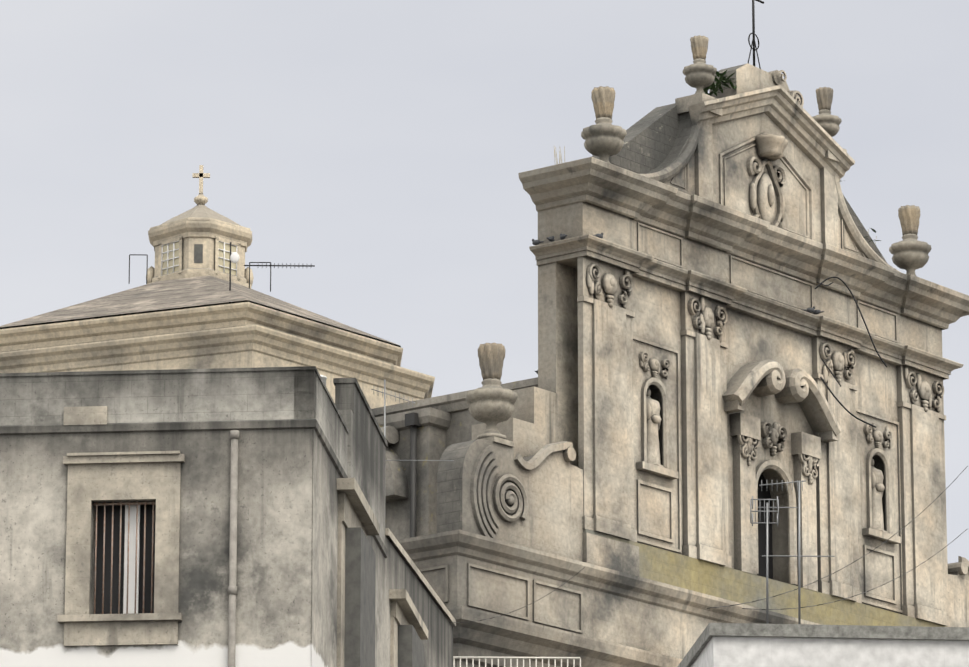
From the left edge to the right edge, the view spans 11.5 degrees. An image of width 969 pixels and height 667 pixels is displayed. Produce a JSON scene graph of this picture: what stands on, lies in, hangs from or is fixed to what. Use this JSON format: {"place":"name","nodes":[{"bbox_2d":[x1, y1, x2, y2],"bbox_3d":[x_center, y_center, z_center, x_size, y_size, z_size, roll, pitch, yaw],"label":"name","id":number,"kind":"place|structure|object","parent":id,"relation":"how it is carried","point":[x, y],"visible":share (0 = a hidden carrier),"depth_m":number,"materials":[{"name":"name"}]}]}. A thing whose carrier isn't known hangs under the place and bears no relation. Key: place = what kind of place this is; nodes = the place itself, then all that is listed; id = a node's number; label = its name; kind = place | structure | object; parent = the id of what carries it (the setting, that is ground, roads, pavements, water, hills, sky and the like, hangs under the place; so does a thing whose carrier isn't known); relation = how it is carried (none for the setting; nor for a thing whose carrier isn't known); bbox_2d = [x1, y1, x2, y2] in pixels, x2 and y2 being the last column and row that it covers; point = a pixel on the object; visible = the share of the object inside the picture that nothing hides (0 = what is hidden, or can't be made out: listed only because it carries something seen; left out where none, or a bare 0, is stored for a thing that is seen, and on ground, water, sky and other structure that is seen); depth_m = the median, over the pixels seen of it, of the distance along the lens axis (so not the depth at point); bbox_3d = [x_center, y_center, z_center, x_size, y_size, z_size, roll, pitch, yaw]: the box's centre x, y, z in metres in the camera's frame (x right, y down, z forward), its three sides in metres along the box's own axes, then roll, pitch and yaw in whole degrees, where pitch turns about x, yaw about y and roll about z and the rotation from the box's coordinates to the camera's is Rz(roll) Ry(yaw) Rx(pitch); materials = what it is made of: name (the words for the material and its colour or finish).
{"place":"outdoors","nodes":[
{"label":"outdoors","id":0,"kind":"place"},
{"bbox_2d":[0,419,387,666],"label":"building walls","id":1,"kind":"structure","parent":0,"point":[290,471],"depth_m":71.17,"materials":[{"name":"grey paint"}]},
{"bbox_2d":[0,366,387,544],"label":"parapet","id":2,"kind":"structure","parent":1,"relation":"on","point":[352,430],"depth_m":71.74,"materials":[{"name":"grey concrete"}]},
{"bbox_2d":[57,406,379,666],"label":"building window frames","id":3,"kind":"structure","parent":1,"relation":"attached to","point":[111,476],"depth_m":71.24,"materials":[{"name":"beige stone"}]},
{"bbox_2d":[93,501,155,613],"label":"window bars","id":4,"kind":"object","parent":3,"relation":"in","point":[131,560],"visible":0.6,"depth_m":71.23,"materials":[{"name":"black metal"}]},
{"bbox_2d":[228,430,238,666],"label":"drainpipe","id":5,"kind":"object","parent":1,"relation":"attached to","point":[232,586],"visible":1,"depth_m":70.84,"materials":[{"name":"grey metal"}]},
{"bbox_2d":[320,375,326,385],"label":"roof vent","id":6,"kind":"object","parent":1,"relation":"on","point":[323,377],"visible":0.19,"depth_m":73.49,"materials":[{"name":"white paint"}]},
{"bbox_2d":[372,379,834,623],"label":"tv antennas","id":7,"kind":"object","parent":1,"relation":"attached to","point":[767,556],"visible":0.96,"depth_m":62.93,"materials":[{"name":"silver metal"}]},
{"bbox_2d":[0,302,434,408],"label":"dome drum","id":8,"kind":"object","parent":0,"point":[244,335],"visible":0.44,"depth_m":129.07,"materials":[{"name":"beige stone"}]},
{"bbox_2d":[0,275,400,346],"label":"dome roof","id":9,"kind":"structure","parent":8,"relation":"on","point":[172,294],"depth_m":132.28,"materials":[{"name":"grey stone"}]},
{"bbox_2d":[147,165,253,306],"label":"dome lantern","id":10,"kind":"object","parent":9,"relation":"on","point":[200,222],"visible":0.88,"depth_m":136.53,"materials":[{"name":"stone"}]},
{"bbox_2d":[158,236,240,280],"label":"lantern windows","id":11,"kind":"structure","parent":10,"relation":"attached to","point":[169,255],"depth_m":136.53,"materials":[{"name":"beige glass"}]},
{"bbox_2d":[129,242,314,303],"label":"dome antenna","id":12,"kind":"object","parent":9,"relation":"on","point":[274,265],"visible":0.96,"depth_m":135.74,"materials":[{"name":"black metal"}]},
{"bbox_2d":[230,252,239,262],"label":"dome dish","id":13,"kind":"object","parent":12,"relation":"attached to","point":[234,257],"visible":1,"depth_m":131.11,"materials":[{"name":"white metal"}]},
{"bbox_2d":[345,527,375,666],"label":"window shutters","id":14,"kind":"object","parent":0,"point":[360,569],"visible":0.89,"depth_m":74.39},
{"bbox_2d":[398,625,423,666],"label":"window shutters","id":15,"kind":"object","parent":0,"point":[410,649],"visible":0.8,"depth_m":81.65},
{"bbox_2d":[384,536,452,666],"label":"wall","id":16,"kind":"structure","parent":0,"point":[437,644],"depth_m":86.35,"materials":[{"name":"paint"}]},
{"bbox_2d":[449,466,967,622],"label":"wires","id":17,"kind":"object","parent":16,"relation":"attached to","point":[797,588],"visible":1,"depth_m":70.41,"materials":[{"name":"grey metal"}]},
{"bbox_2d":[385,528,455,666],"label":"building frames","id":18,"kind":"structure","parent":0,"point":[403,610],"depth_m":81.99,"materials":[{"name":"beige stone"}]},
{"bbox_2d":[371,377,537,539],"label":"church side wall","id":19,"kind":"structure","parent":0,"point":[446,421],"depth_m":115.17,"materials":[{"name":"beige stone"}]},
{"bbox_2d":[405,412,421,537],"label":"drainpipe","id":20,"kind":"object","parent":19,"relation":"attached to","point":[412,423],"visible":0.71,"depth_m":114.89,"materials":[{"name":"black metal"}]},
{"bbox_2d":[0,0,968,563],"label":"sky","id":21,"kind":"structure","parent":0,"point":[382,147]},
{"bbox_2d":[453,656,580,666],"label":"railing","id":22,"kind":"object","parent":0,"point":[492,658],"visible":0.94,"depth_m":100.96,"materials":[{"name":"grey metal"}]},
{"bbox_2d":[398,35,968,666],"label":"church facade","id":23,"kind":"structure","parent":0,"point":[656,427],"depth_m":116.78,"materials":[{"name":"beige stone"}]},
{"bbox_2d":[532,233,824,373],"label":"pigeons","id":24,"kind":"object","parent":23,"relation":"on","point":[563,236],"visible":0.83,"depth_m":114.19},
{"bbox_2d":[554,69,879,243],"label":"plants","id":25,"kind":"object","parent":23,"relation":"on","point":[722,80],"visible":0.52,"depth_m":119.58,"materials":[{"name":"green plant"}]},
{"bbox_2d":[748,0,763,68],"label":"metal cross","id":26,"kind":"object","parent":23,"relation":"on","point":[753,29],"visible":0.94,"depth_m":121.44,"materials":[{"name":"grey metal"}]},
{"bbox_2d":[815,277,886,427],"bbox_3d":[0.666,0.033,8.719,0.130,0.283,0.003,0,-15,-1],"label":"wires","id":27,"kind":"object","parent":23,"relation":"attached to","point":[839,402],"visible":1,"depth_m":8.72,"materials":[{"name":"grey metal"}]},
{"bbox_2d":[677,623,968,666],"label":"roof edge","id":28,"kind":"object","parent":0,"point":[710,631],"depth_m":45.33,"materials":[{"name":"grey concrete"}]},
{"bbox_2d":[691,636,968,666],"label":"white wall","id":29,"kind":"structure","parent":0,"point":[726,651],"depth_m":45.30,"materials":[{"name":"paint"}]}
]}

